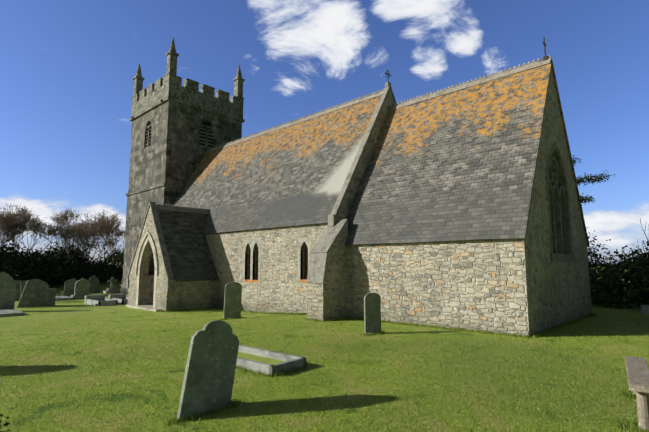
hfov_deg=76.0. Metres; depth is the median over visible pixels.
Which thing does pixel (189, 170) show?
flashing
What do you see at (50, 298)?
headstone
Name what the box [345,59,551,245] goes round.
chancel roof
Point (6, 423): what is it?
plant
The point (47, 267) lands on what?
hedge
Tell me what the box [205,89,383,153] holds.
nave ridge
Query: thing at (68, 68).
sky
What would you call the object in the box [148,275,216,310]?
porch side walls
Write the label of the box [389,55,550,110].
chancel ridge
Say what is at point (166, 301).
porch front wall
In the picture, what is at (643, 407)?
bench posts
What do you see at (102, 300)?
grave kerbs
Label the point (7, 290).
headstone
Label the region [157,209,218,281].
porch roof
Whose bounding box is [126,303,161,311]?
porch floor step
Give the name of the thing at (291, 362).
grave kerb
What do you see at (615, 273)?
light bush leaves
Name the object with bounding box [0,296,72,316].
ledger stones
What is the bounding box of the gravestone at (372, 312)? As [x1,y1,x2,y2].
[364,293,380,333]
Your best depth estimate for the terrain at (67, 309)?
6.88 m
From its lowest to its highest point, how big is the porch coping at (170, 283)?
4.164 m
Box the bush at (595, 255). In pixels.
[586,220,648,305]
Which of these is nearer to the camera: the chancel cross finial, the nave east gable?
the chancel cross finial
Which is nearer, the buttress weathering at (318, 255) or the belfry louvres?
the buttress weathering at (318, 255)
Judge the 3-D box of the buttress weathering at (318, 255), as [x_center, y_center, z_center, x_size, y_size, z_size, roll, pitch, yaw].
[0.099,1.172,14.251,0.764,2.190,1.260,-6,-9,43]
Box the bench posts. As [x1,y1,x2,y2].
[633,391,648,431]
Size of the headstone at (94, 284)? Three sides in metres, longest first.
1.498 x 0.700 x 0.120 m
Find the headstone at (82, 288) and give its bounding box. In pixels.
[71,278,92,299]
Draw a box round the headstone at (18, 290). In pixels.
[15,280,20,300]
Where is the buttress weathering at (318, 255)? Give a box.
[306,219,347,282]
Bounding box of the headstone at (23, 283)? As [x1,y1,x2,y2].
[21,280,28,294]
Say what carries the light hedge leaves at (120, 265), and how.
on the terrain at (67, 309)
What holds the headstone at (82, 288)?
on the terrain at (67, 309)
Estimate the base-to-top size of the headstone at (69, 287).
1.350 m
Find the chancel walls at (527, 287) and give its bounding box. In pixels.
[347,68,591,336]
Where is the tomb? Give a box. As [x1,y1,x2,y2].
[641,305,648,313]
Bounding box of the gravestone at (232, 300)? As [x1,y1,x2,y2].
[223,282,241,318]
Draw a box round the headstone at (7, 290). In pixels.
[0,272,15,308]
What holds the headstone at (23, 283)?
on the terrain at (67, 309)
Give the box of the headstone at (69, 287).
[61,279,77,295]
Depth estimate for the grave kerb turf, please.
7.85 m
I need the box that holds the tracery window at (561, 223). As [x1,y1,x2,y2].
[546,142,573,261]
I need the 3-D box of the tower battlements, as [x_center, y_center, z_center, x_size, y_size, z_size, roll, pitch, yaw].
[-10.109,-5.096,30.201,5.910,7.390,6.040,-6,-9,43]
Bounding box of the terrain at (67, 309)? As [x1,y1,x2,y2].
[0,266,648,431]
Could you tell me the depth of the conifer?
24.33 m
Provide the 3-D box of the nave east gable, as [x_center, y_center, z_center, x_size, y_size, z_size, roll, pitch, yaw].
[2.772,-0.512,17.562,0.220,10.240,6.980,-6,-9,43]
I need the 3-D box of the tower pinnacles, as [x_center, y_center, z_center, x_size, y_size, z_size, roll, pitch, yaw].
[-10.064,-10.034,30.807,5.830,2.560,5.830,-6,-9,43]
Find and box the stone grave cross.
[103,277,119,293]
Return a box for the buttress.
[307,220,347,320]
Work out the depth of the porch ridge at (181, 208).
20.92 m
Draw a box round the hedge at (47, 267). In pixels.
[0,223,124,287]
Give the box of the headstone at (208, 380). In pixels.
[177,320,238,420]
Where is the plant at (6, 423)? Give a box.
[0,381,10,431]
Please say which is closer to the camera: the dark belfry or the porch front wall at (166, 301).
the porch front wall at (166, 301)
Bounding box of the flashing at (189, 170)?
[168,148,207,202]
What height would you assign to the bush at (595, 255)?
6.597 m
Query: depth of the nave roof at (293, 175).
19.47 m
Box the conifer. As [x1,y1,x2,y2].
[572,155,614,204]
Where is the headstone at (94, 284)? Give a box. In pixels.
[89,275,99,292]
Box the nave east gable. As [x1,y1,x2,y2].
[337,88,394,219]
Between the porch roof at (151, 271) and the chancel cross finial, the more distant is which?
the porch roof at (151, 271)
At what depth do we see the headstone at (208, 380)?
5.27 m
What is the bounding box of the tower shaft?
[120,82,242,293]
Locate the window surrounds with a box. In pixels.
[243,237,310,282]
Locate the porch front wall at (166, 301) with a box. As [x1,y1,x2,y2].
[128,208,175,311]
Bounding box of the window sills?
[244,279,306,282]
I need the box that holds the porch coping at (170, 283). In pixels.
[126,202,175,291]
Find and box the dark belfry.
[200,122,211,148]
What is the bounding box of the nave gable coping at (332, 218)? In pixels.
[328,82,396,226]
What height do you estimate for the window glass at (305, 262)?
1.660 m
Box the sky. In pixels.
[0,0,648,264]
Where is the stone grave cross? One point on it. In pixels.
(111, 289)
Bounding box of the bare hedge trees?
[0,201,124,283]
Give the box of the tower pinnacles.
[133,38,244,96]
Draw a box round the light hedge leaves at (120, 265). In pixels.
[93,246,123,280]
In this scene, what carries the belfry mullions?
attached to the tower shaft
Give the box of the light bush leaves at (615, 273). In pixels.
[589,241,648,308]
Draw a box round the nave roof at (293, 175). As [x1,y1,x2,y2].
[172,95,380,234]
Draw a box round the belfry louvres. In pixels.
[145,124,213,148]
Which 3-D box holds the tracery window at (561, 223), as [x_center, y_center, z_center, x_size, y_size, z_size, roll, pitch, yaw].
[7.354,-0.470,13.213,0.250,3.820,2.590,-6,-9,43]
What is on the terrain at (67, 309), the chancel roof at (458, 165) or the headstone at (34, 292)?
the headstone at (34, 292)
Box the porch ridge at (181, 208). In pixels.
[156,203,208,213]
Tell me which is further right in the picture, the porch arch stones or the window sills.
the window sills
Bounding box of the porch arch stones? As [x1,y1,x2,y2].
[135,231,157,307]
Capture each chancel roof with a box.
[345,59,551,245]
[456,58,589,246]
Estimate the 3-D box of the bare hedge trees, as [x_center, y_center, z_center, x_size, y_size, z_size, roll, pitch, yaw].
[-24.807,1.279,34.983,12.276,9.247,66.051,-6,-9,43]
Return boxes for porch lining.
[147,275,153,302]
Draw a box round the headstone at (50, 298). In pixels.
[42,289,55,305]
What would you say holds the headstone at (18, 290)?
on the terrain at (67, 309)
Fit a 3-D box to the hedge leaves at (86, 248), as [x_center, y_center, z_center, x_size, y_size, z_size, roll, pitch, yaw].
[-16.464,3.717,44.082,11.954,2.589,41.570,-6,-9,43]
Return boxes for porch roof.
[148,205,156,274]
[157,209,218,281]
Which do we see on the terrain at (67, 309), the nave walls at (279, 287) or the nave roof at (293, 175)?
the nave walls at (279, 287)
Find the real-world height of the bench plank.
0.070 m
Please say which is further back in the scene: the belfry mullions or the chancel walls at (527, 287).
the belfry mullions
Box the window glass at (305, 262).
[248,245,307,279]
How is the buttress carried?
on the terrain at (67, 309)
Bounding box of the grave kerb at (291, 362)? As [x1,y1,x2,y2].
[236,345,305,375]
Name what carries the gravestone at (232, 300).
on the terrain at (67, 309)
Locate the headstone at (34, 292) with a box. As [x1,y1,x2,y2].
[17,279,48,307]
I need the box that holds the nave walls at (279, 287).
[205,224,327,312]
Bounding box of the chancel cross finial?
[542,37,547,60]
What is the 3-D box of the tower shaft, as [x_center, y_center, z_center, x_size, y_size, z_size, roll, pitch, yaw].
[-10.064,-1.096,29.797,5.970,14.150,5.970,-6,-9,43]
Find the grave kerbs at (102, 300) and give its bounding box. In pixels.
[84,294,127,305]
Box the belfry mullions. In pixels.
[145,124,213,147]
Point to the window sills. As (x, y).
(249, 280)
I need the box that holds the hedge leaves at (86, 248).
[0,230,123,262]
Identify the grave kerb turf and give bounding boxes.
[237,351,284,364]
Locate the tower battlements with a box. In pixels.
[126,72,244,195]
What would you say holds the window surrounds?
attached to the nave walls at (279, 287)
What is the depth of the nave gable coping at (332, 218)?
16.09 m
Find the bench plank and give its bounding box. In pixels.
[625,356,648,392]

